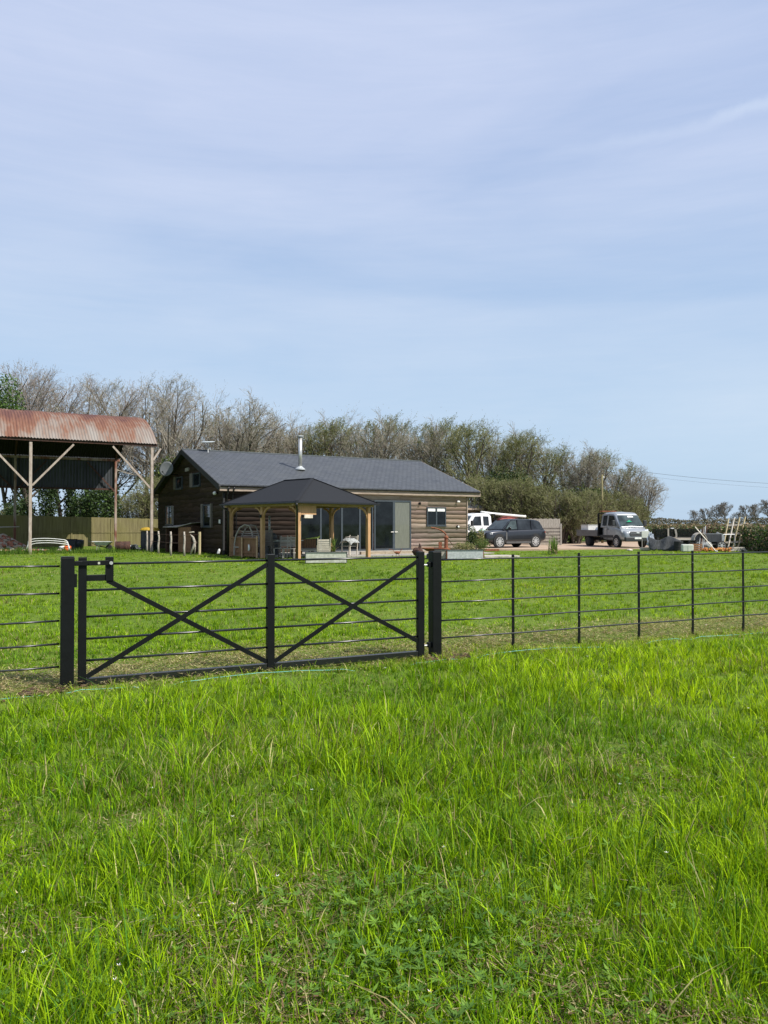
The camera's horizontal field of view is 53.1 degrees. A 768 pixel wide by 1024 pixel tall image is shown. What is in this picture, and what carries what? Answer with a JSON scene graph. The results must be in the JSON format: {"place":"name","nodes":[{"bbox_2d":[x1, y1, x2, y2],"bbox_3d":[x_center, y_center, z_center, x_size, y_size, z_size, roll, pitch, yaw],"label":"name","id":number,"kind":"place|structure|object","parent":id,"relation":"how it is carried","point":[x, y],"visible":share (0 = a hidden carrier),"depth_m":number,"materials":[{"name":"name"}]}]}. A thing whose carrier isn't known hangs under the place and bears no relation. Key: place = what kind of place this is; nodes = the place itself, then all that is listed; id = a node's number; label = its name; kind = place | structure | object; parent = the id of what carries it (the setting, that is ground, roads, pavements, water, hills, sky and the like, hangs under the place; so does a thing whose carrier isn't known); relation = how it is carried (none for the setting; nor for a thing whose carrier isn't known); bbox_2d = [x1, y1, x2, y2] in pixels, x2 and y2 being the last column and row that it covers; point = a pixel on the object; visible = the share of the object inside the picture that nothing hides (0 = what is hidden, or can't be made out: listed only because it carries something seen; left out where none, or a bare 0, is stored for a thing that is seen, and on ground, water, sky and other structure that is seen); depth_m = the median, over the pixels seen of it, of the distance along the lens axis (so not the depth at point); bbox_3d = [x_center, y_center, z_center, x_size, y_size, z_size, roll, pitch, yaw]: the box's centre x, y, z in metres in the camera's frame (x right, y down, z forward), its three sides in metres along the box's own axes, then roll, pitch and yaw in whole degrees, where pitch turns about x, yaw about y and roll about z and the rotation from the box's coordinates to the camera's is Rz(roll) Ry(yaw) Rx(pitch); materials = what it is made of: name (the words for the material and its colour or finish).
{"place":"outdoors","nodes":[
{"label":"outdoors","id":0,"kind":"place"},
{"bbox_2d":[0,545,165,554],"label":"rank grass","id":1,"kind":"structure","parent":0,"point":[53,550],"depth_m":41.99,"materials":[{"name":"green plant"}]},
{"bbox_2d":[243,549,423,557],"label":"patio","id":2,"kind":"structure","parent":0,"point":[352,553],"depth_m":40.05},
{"bbox_2d":[233,524,259,554],"bbox_3d":[-6.612,1.327,37.031,1.101,1.481,0.670,0,-1,20],"label":"hooded chair","id":3,"kind":"object","parent":2,"relation":"on","point":[245,526],"visible":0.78,"depth_m":37.12,"materials":[{"name":"grey wood"}]},
{"bbox_2d":[265,516,277,554],"bbox_3d":[-5.661,1.166,38.586,0.620,1.950,0.611,1,-1,-30],"label":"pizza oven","id":4,"kind":"object","parent":2,"relation":"on","point":[275,545],"visible":0.46,"depth_m":38.42,"materials":[{"name":"metal"}]},
{"bbox_2d":[301,539,316,555],"bbox_3d":[-3.713,1.721,37.317,1.050,0.800,0.630,0,-1,-12],"label":"storage bench","id":5,"kind":"object","parent":2,"relation":"on","point":[309,545],"visible":0.61,"depth_m":37.57,"materials":[{"name":"brown wood"}]},
{"bbox_2d":[0,621,767,1023],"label":"meadow grass","id":6,"kind":"structure","parent":0,"point":[84,1003],"depth_m":3.76,"materials":[{"name":"green plant"}]},
{"bbox_2d":[0,528,767,1023],"bbox_3d":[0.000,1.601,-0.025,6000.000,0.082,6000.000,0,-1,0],"label":"ground","id":7,"kind":"structure","parent":0,"point":[482,610],"depth_m":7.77,"materials":[{"name":"green plant"}]},
{"bbox_2d":[0,373,26,410],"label":"leafy tree","id":8,"kind":"object","parent":7,"relation":"on","point":[4,405],"visible":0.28,"depth_m":60.09,"materials":[{"name":"green plant"}]},
{"bbox_2d":[0,494,37,515],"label":"holly bush","id":9,"kind":"object","parent":7,"relation":"on","point":[21,509],"visible":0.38,"depth_m":59.67,"materials":[{"name":"green plant"}]},
{"bbox_2d":[0,565,59,671],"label":"estate railing","id":10,"kind":"object","parent":7,"relation":"on","point":[13,623],"visible":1,"depth_m":7.25,"materials":[{"name":"black metal"}]},
{"bbox_2d":[0,534,61,550],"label":"rubble heap","id":11,"kind":"object","parent":7,"relation":"on","point":[6,540],"visible":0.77,"depth_m":45.04,"materials":[{"name":"grey stone"}]},
{"bbox_2d":[1,374,72,505],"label":"bare tree","id":12,"kind":"object","parent":7,"relation":"on","point":[4,494],"visible":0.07,"depth_m":68.54,"materials":[{"name":"brown plant"}]},
{"bbox_2d":[0,358,86,514],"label":"bare tree","id":13,"kind":"object","parent":7,"relation":"on","point":[25,491],"visible":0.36,"depth_m":64.95,"materials":[{"name":"brown plant"}]},
{"bbox_2d":[37,489,59,515],"bbox_3d":[-25.879,-0.257,59.052,1.826,8.172,1.619,0,-1,0],"label":"ivy trunk","id":14,"kind":"object","parent":7,"relation":"on","point":[49,496],"visible":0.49,"depth_m":58.80,"materials":[{"name":"green plant"}]},
{"bbox_2d":[62,489,76,516],"bbox_3d":[-24.517,0.115,59.965,1.235,7.820,1.167,0,-1,0],"label":"ivy trunk","id":15,"kind":"object","parent":7,"relation":"on","point":[67,509],"visible":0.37,"depth_m":59.79,"materials":[{"name":"green plant"}]},
{"bbox_2d":[60,556,82,688],"bbox_3d":[-3.019,1.213,7.407,0.190,1.568,0.120,0,-1,-26],"label":"gate post","id":16,"kind":"object","parent":7,"relation":"on","point":[68,579],"visible":0.88,"depth_m":7.34,"materials":[{"name":"black metal"}]},
{"bbox_2d":[0,515,157,546],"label":"closeboard fence","id":17,"kind":"object","parent":7,"relation":"on","point":[87,529],"visible":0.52,"depth_m":54.45,"materials":[{"name":"wood"}]},
{"bbox_2d":[0,408,160,553],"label":"dutch barn","id":18,"kind":"structure","parent":7,"relation":"on","point":[47,450],"depth_m":49.30,"materials":[{"name":"metal"}]},
{"bbox_2d":[27,372,133,515],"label":"bare tree","id":19,"kind":"object","parent":7,"relation":"on","point":[59,509],"visible":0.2,"depth_m":67.83,"materials":[{"name":"brown plant"}]},
{"bbox_2d":[67,486,123,517],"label":"holly bush","id":20,"kind":"object","parent":7,"relation":"on","point":[88,504],"visible":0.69,"depth_m":58.03,"materials":[{"name":"green plant"}]},
{"bbox_2d":[89,541,112,550],"bbox_3d":[-16.382,1.969,44.448,1.309,0.638,0.662,0,-1,-4],"label":"wheelbarrow","id":21,"kind":"object","parent":7,"relation":"on","point":[99,544],"visible":0.77,"depth_m":44.23,"materials":[{"name":"white plastic"}]},
{"bbox_2d":[54,373,160,512],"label":"bare tree","id":22,"kind":"object","parent":7,"relation":"on","point":[100,401],"visible":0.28,"depth_m":66.87,"materials":[{"name":"brown plant"}]},
{"bbox_2d":[43,371,171,512],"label":"bare tree","id":23,"kind":"object","parent":7,"relation":"on","point":[124,446],"visible":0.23,"depth_m":68.61,"materials":[{"name":"brown plant"}]},
{"bbox_2d":[115,541,130,549],"bbox_3d":[-15.150,1.986,44.579,0.870,0.591,0.600,0,-1,-20],"label":"rusty drum","id":24,"kind":"object","parent":7,"relation":"on","point":[124,545],"visible":0.81,"depth_m":44.36,"materials":[{"name":"brown metal"}]},
{"bbox_2d":[110,491,149,518],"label":"thicket","id":25,"kind":"object","parent":7,"relation":"on","point":[124,513],"visible":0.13,"depth_m":61.44,"materials":[{"name":"green plant"}]},
{"bbox_2d":[119,473,161,518],"bbox_3d":[-17.490,-0.208,59.895,5.480,5.787,5.405,0,-1,27],"label":"thicket","id":26,"kind":"object","parent":7,"relation":"on","point":[143,504],"visible":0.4,"depth_m":58.86,"materials":[{"name":"green plant"}]},
{"bbox_2d":[140,527,158,549],"bbox_3d":[-13.877,1.575,45.481,1.120,1.350,1.120,0,-1,20],"label":"covered bin","id":27,"kind":"object","parent":7,"relation":"on","point":[143,535],"visible":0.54,"depth_m":45.24,"materials":[{"name":"black plastic"}]},
{"bbox_2d":[107,373,220,499],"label":"bare tree","id":28,"kind":"object","parent":7,"relation":"on","point":[170,450],"visible":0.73,"depth_m":66.25,"materials":[{"name":"brown plant"}]},
{"bbox_2d":[153,454,174,481],"bbox_3d":[-17.612,-1.021,62.039,2.525,7.374,1.857,0,-1,0],"label":"ivy trunk","id":29,"kind":"object","parent":7,"relation":"on","point":[157,467],"visible":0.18,"depth_m":61.95,"materials":[{"name":"green plant"}]},
{"bbox_2d":[118,389,242,485],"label":"bare tree","id":30,"kind":"object","parent":7,"relation":"on","point":[140,451],"visible":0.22,"depth_m":70.46,"materials":[{"name":"brown plant"}]},
{"bbox_2d":[165,522,200,552],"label":"log store","id":31,"kind":"structure","parent":7,"relation":"on","point":[177,539],"depth_m":42.93,"materials":[{"name":"brown wood"}]},
{"bbox_2d":[165,406,259,455],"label":"bare tree","id":32,"kind":"object","parent":7,"relation":"on","point":[206,431],"visible":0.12,"depth_m":77.38,"materials":[{"name":"brown plant"}]},
{"bbox_2d":[1,652,470,702],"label":"loose soil","id":33,"kind":"structure","parent":7,"relation":"on","point":[84,686],"depth_m":7.26,"materials":[{"name":"brown soil"}]},
{"bbox_2d":[230,536,257,557],"bbox_3d":[-6.687,1.647,36.432,0.194,1.020,2.420,1,-1,-43],"label":"timber screen","id":34,"kind":"object","parent":7,"relation":"on","point":[247,546],"visible":0.99,"depth_m":36.41,"materials":[{"name":"brown wood"}]},
{"bbox_2d":[195,385,296,453],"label":"bare tree","id":35,"kind":"object","parent":7,"relation":"on","point":[250,446],"visible":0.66,"depth_m":70.93,"materials":[{"name":"brown plant"}]},
{"bbox_2d":[234,412,294,451],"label":"bare tree","id":36,"kind":"object","parent":7,"relation":"on","point":[271,433],"visible":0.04,"depth_m":79.15,"materials":[{"name":"brown plant"}]},
{"bbox_2d":[242,413,335,455],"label":"bare tree","id":37,"kind":"object","parent":7,"relation":"on","point":[281,443],"visible":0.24,"depth_m":73.22,"materials":[{"name":"brown plant"}]},
{"bbox_2d":[282,536,295,557],"bbox_3d":[-4.248,1.590,35.018,0.580,1.023,0.620,0,-1,15],"label":"garden armchair","id":38,"kind":"object","parent":7,"relation":"on","point":[288,544],"visible":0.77,"depth_m":35.23,"materials":[{"name":"grey wood"}]},
{"bbox_2d":[219,478,379,558],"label":"garden pavilion","id":39,"kind":"structure","parent":7,"relation":"on","point":[304,498],"depth_m":35.63,"materials":[{"name":"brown wood"}]},
{"bbox_2d":[153,435,481,554],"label":"timber house","id":40,"kind":"structure","parent":7,"relation":"on","point":[416,500],"depth_m":45.39,"materials":[{"name":"wood"}]},
{"bbox_2d":[165,506,173,525],"bbox_3d":[-13.576,0.230,48.492,0.130,1.245,1.605,1,-1,-31],"label":"window","id":41,"kind":"structure","parent":40,"relation":"in","point":[169,510],"depth_m":48.44,"materials":[{"name":"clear glass"}]},
{"bbox_2d":[192,472,200,487],"bbox_3d":[-10.705,-1.824,43.795,0.130,0.805,1.314,1,-1,-31],"label":"window","id":42,"kind":"structure","parent":40,"relation":"in","point":[196,476],"depth_m":43.64,"materials":[{"name":"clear glass"}]},
{"bbox_2d":[203,504,211,527],"bbox_3d":[-9.723,0.220,42.141,0.130,1.265,1.279,1,-1,-31],"label":"window","id":43,"kind":"structure","parent":40,"relation":"in","point":[206,508],"depth_m":42.21,"materials":[{"name":"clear glass"}]},
{"bbox_2d":[301,500,373,551],"bbox_3d":[-2.629,0.769,43.346,4.710,2.965,0.130,1,-1,-31],"label":"bifold door","id":44,"kind":"structure","parent":40,"relation":"in","point":[347,521],"depth_m":43.46,"materials":[{"name":"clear glass"}]},
{"bbox_2d":[374,500,410,550],"bbox_3d":[0.524,0.799,45.258,2.641,2.965,0.130,1,-1,-31],"label":"french door","id":45,"kind":"structure","parent":40,"relation":"in","point":[392,518],"depth_m":45.25,"materials":[{"name":"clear glass"}]},
{"bbox_2d":[426,507,446,526],"bbox_3d":[3.212,0.295,46.893,1.488,1.185,0.130,1,-1,-31],"label":"window","id":46,"kind":"structure","parent":40,"relation":"in","point":[436,516],"depth_m":46.87,"materials":[{"name":"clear glass"}]},
{"bbox_2d":[279,403,357,456],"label":"bare tree","id":47,"kind":"object","parent":7,"relation":"on","point":[298,434],"visible":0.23,"depth_m":74.98,"materials":[{"name":"brown plant"}]},
{"bbox_2d":[317,538,330,551],"bbox_3d":[-2.801,1.655,35.665,0.640,0.892,0.744,0,-1,-8],"label":"slatted deckchair","id":48,"kind":"object","parent":7,"relation":"on","point":[323,544],"visible":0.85,"depth_m":35.38,"materials":[{"name":"brown wood"}]},
{"bbox_2d":[305,552,346,562],"bbox_3d":[-2.396,1.855,31.696,1.732,0.455,0.734,0,-1,-6],"label":"garden trough","id":49,"kind":"object","parent":7,"relation":"on","point":[325,554],"visible":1,"depth_m":31.36,"materials":[{"name":"metal"}]},
{"bbox_2d":[294,410,388,457],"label":"bare tree","id":50,"kind":"object","parent":7,"relation":"on","point":[323,432],"visible":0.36,"depth_m":72.71,"materials":[{"name":"brown plant"}]},
{"bbox_2d":[332,407,420,459],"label":"bare tree","id":51,"kind":"object","parent":7,"relation":"on","point":[385,454],"visible":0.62,"depth_m":71.00,"materials":[{"name":"green plant"}]},
{"bbox_2d":[4,632,761,698],"bbox_3d":[1.844,1.727,9.443,13.806,0.087,0.064,0,-1,-26],"label":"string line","id":52,"kind":"object","parent":7,"relation":"on","point":[338,669],"visible":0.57,"depth_m":8.11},
{"bbox_2d":[0,564,767,1023],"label":"weeds","id":53,"kind":"object","parent":7,"relation":"on","point":[398,948],"visible":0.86,"depth_m":2.70,"materials":[{"name":"green plant"}]},
{"bbox_2d":[0,605,767,698],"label":"dry thatch","id":54,"kind":"object","parent":7,"relation":"on","point":[107,671],"visible":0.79,"depth_m":9.48,"materials":[{"name":"beige plant"}]},
{"bbox_2d":[349,410,445,472],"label":"bare tree","id":55,"kind":"object","parent":7,"relation":"on","point":[368,423],"visible":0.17,"depth_m":75.13,"materials":[{"name":"green plant"}]},
{"bbox_2d":[389,409,472,479],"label":"bare tree","id":56,"kind":"object","parent":7,"relation":"on","point":[433,449],"visible":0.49,"depth_m":72.77,"materials":[{"name":"green plant"}]},
{"bbox_2d":[425,551,441,656],"bbox_3d":[0.530,1.246,9.143,0.295,1.558,0.120,0,-1,-26],"label":"gate post","id":57,"kind":"object","parent":7,"relation":"on","point":[433,564],"visible":0.92,"depth_m":9.13,"materials":[{"name":"black metal"}]},
{"bbox_2d":[77,551,424,685],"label":"field gate","id":58,"kind":"structure","parent":57,"relation":"attached to","point":[269,565],"depth_m":8.18,"materials":[{"name":"black metal"}]},
{"bbox_2d":[402,412,504,487],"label":"bare tree","id":59,"kind":"object","parent":7,"relation":"on","point":[448,425],"visible":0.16,"depth_m":74.97,"materials":[{"name":"green plant"}]},
{"bbox_2d":[446,550,483,558],"bbox_3d":[3.658,1.935,35.523,1.759,0.415,0.934,0,-1,-8],"label":"galvanised planter","id":60,"kind":"object","parent":7,"relation":"on","point":[457,554],"visible":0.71,"depth_m":35.08,"materials":[{"name":"metal"}]},
{"bbox_2d":[431,527,452,549],"bbox_3d":[2.741,1.220,35.885,1.106,1.057,0.390,0,-1,0],"label":"water pump","id":61,"kind":"object","parent":60,"relation":"on","point":[446,539],"visible":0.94,"depth_m":35.81,"materials":[{"name":"metal"}]},
{"bbox_2d":[452,538,490,549],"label":"planter shrub","id":62,"kind":"object","parent":60,"relation":"in","point":[464,546],"visible":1,"depth_m":35.56,"materials":[{"name":"green plant"}]},
{"bbox_2d":[422,418,524,502],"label":"bare tree","id":63,"kind":"object","parent":7,"relation":"on","point":[468,469],"visible":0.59,"depth_m":71.02,"materials":[{"name":"brown plant"}]},
{"bbox_2d":[465,524,484,549],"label":"planter shrub","id":64,"kind":"object","parent":7,"relation":"on","point":[472,535],"visible":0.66,"depth_m":37.15,"materials":[{"name":"green plant"}]},
{"bbox_2d":[462,473,507,522],"bbox_3d":[8.404,-0.270,64.026,5.736,6.057,5.658,0,-1,0],"label":"thicket","id":65,"kind":"object","parent":7,"relation":"on","point":[480,481],"visible":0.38,"depth_m":62.76,"materials":[{"name":"green plant"}]},
{"bbox_2d":[476,478,526,522],"bbox_3d":[9.668,-0.060,63.260,5.219,5.587,5.291,0,-1,27],"label":"thicket","id":66,"kind":"object","parent":7,"relation":"on","point":[493,485],"visible":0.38,"depth_m":62.15,"materials":[{"name":"green plant"}]},
{"bbox_2d":[487,464,532,504],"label":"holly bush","id":67,"kind":"object","parent":7,"relation":"on","point":[498,477],"visible":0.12,"depth_m":65.84,"materials":[{"name":"green plant"}]},
{"bbox_2d":[470,415,551,483],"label":"bare tree","id":68,"kind":"object","parent":7,"relation":"on","point":[491,459],"visible":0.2,"depth_m":74.95,"materials":[{"name":"green plant"}]},
{"bbox_2d":[485,474,554,518],"bbox_3d":[10.776,-0.154,62.231,5.373,5.752,5.447,1,-1,-36],"label":"thicket","id":69,"kind":"object","parent":7,"relation":"on","point":[514,483],"visible":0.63,"depth_m":61.28,"materials":[{"name":"green plant"}]},
{"bbox_2d":[482,427,575,505],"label":"bare tree","id":70,"kind":"object","parent":7,"relation":"on","point":[519,461],"visible":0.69,"depth_m":71.29,"materials":[{"name":"green plant"}]},
{"bbox_2d":[532,519,559,544],"bbox_3d":[11.862,1.481,56.836,2.455,1.997,0.080,0,-1,-10],"label":"paling fence","id":71,"kind":"object","parent":7,"relation":"on","point":[547,523],"visible":0.41,"depth_m":56.87,"materials":[{"name":"grey wood"}]},
{"bbox_2d":[540,524,561,544],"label":"timber gate","id":72,"kind":"structure","parent":7,"relation":"on","point":[553,535],"depth_m":55.62,"materials":[{"name":"brown wood"}]},
{"bbox_2d":[546,535,558,553],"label":"iris clump","id":73,"kind":"object","parent":7,"relation":"on","point":[553,548],"visible":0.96,"depth_m":40.42,"materials":[{"name":"green plant"}]},
{"bbox_2d":[526,446,592,511],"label":"bare tree","id":74,"kind":"object","parent":7,"relation":"on","point":[544,463],"visible":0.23,"depth_m":75.27,"materials":[{"name":"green plant"}]},
{"bbox_2d":[549,438,619,503],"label":"bare tree","id":75,"kind":"object","parent":7,"relation":"on","point":[588,477],"visible":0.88,"depth_m":71.25,"materials":[{"name":"green plant"}]},
{"bbox_2d":[567,445,638,540],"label":"bare tree","id":76,"kind":"object","parent":7,"relation":"on","point":[611,467],"visible":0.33,"depth_m":73.40,"materials":[{"name":"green plant"}]},
{"bbox_2d":[442,549,767,647],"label":"estate railing","id":77,"kind":"object","parent":7,"relation":"on","point":[638,574],"visible":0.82,"depth_m":10.35,"materials":[{"name":"black metal"}]},
{"bbox_2d":[598,454,657,502],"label":"bare tree","id":78,"kind":"object","parent":7,"relation":"on","point":[630,483],"visible":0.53,"depth_m":73.30,"materials":[{"name":"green plant"}]},
{"bbox_2d":[618,472,670,526],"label":"bare tree","id":79,"kind":"object","parent":7,"relation":"on","point":[633,492],"visible":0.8,"depth_m":71.52,"materials":[{"name":"brown plant"}]},
{"bbox_2d":[648,536,679,549],"bbox_3d":[16.755,1.847,45.769,1.940,0.839,0.458,0,-1,0],"label":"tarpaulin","id":80,"kind":"object","parent":7,"relation":"on","point":[666,543],"visible":0.87,"depth_m":45.78,"materials":[{"name":"grey plastic"}]},
{"bbox_2d":[652,528,709,542],"bbox_3d":[19.558,1.710,50.553,3.600,1.340,0.680,0,-1,-3],"label":"railing stack","id":81,"kind":"object","parent":7,"relation":"on","point":[667,531],"visible":0.56,"depth_m":50.28,"materials":[{"name":"black paint"}]},
{"bbox_2d":[645,523,767,551],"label":"field hedge","id":82,"kind":"object","parent":7,"relation":"on","point":[754,537],"visible":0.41,"depth_m":47.97,"materials":[{"name":"green plant"}]},
{"bbox_2d":[647,517,767,524],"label":"hedgerow","id":83,"kind":"object","parent":7,"relation":"on","point":[683,521],"visible":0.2,"depth_m":328.24,"materials":[{"name":"green plant"}]},
{"bbox_2d":[687,533,734,549],"bbox_3d":[19.685,1.770,46.068,2.800,1.080,1.194,0,-1,-6],"label":"trailer","id":84,"kind":"object","parent":7,"relation":"on","point":[713,537],"visible":0.66,"depth_m":45.69,"materials":[{"name":"metal"}]},
{"bbox_2d":[705,504,724,522],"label":"distant tree","id":85,"kind":"object","parent":7,"relation":"on","point":[718,508],"visible":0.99,"depth_m":346.43,"materials":[{"name":"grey plant"}]},
{"bbox_2d":[724,516,745,547],"bbox_3d":[21.514,1.315,47.194,1.849,2.094,0.845,0,-1,-2],"label":"timber lattice","id":86,"kind":"object","parent":7,"relation":"on","point":[736,533],"visible":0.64,"depth_m":47.20,"materials":[{"name":"beige wood"}]},
{"bbox_2d":[745,503,761,523],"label":"distant tree","id":87,"kind":"object","parent":7,"relation":"on","point":[753,508],"visible":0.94,"depth_m":290.06,"materials":[{"name":"grey plant"}]},
{"bbox_2d":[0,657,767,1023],"bbox_3d":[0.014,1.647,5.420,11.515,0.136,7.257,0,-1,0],"label":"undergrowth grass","id":88,"kind":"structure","parent":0,"point":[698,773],"depth_m":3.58,"materials":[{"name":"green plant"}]},
{"bbox_2d":[0,0,767,524],"label":"sky","id":89,"kind":"structure","parent":0,"point":[542,215],"materials":[{"name":"blue"}]},
{"bbox_2d":[347,552,493,556],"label":"patio","id":90,"kind":"structure","parent":0,"point":[381,555],"depth_m":38.70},
{"bbox_2d":[340,535,359,554],"bbox_3d":[-1.759,1.649,38.424,0.945,0.983,0.670,-1,-1,40],"label":"chair","id":91,"kind":"object","parent":90,"relation":"on","point":[351,540],"visible":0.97,"depth_m":38.35,"materials":[{"name":"white wood"}]},
{"bbox_2d":[359,549,477,554],"bbox_3d":[2.002,2.137,40.943,7.480,0.183,0.195,1,-1,-31],"label":"sleeper edging","id":92,"kind":"object","parent":90,"relation":"on","point":[386,552],"visible":0.26,"depth_m":39.70,"materials":[{"name":"wood"}]},
{"bbox_2d":[474,541,648,550],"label":"driveway","id":93,"kind":"structure","parent":0,"point":[599,545],"depth_m":50.02,"materials":[{"name":"beige gravel"}]},
{"bbox_2d":[468,512,510,544],"bbox_3d":[7.531,1.219,57.436,6.185,2.420,2.520,1,-1,-31],"label":"van","id":94,"kind":"object","parent":93,"relation":"on","point":[478,520],"visible":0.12,"depth_m":56.11,"materials":[{"name":"white metal"}]},
{"bbox_2d":[475,519,545,547],"bbox_3d":[8.166,1.391,50.504,5.040,1.918,2.367,1,-1,-31],"label":"parked suv","id":95,"kind":"object","parent":93,"relation":"on","point":[513,532],"visible":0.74,"depth_m":49.87,"materials":[{"name":"black metal"}]},
{"bbox_2d":[510,482,558,519],"bbox_3d":[12.254,0.109,61.954,4.911,5.186,4.844,0,-1,-9],"label":"thicket","id":96,"kind":"object","parent":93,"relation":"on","point":[543,488],"visible":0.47,"depth_m":60.91,"materials":[{"name":"green plant"}]},
{"bbox_2d":[532,487,586,543],"bbox_3d":[13.639,0.309,59.780,4.382,4.691,4.442,0,-1,18],"label":"thicket","id":97,"kind":"object","parent":93,"relation":"on","point":[569,499],"visible":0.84,"depth_m":59.37,"materials":[{"name":"green plant"}]},
{"bbox_2d":[551,494,599,543],"bbox_3d":[15.151,0.569,59.862,3.923,4.143,3.870,-1,-1,45],"label":"thicket","id":98,"kind":"object","parent":93,"relation":"on","point":[587,506],"visible":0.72,"depth_m":59.45,"materials":[{"name":"green plant"}]},
{"bbox_2d":[574,487,621,542],"bbox_3d":[17.285,0.291,63.088,4.582,4.839,4.520,0,-1,-18],"label":"thicket","id":99,"kind":"object","parent":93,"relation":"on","point":[595,498],"visible":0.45,"depth_m":62.47,"materials":[{"name":"green plant"}]},
{"bbox_2d":[577,511,647,546],"bbox_3d":[15.590,1.139,52.386,2.520,2.420,6.185,0,-1,-14],"label":"tipper truck","id":100,"kind":"object","parent":93,"relation":"on","point":[615,528],"visible":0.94,"depth_m":50.52,"materials":[{"name":"silver metal"}]},
{"bbox_2d":[600,489,641,541],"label":"thicket","id":101,"kind":"object","parent":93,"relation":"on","point":[621,502],"visible":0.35,"depth_m":65.47,"materials":[{"name":"green plant"}]},
{"bbox_2d":[623,496,657,529],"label":"thicket","id":102,"kind":"object","parent":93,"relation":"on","point":[643,515],"visible":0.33,"depth_m":67.47,"materials":[{"name":"green plant"}]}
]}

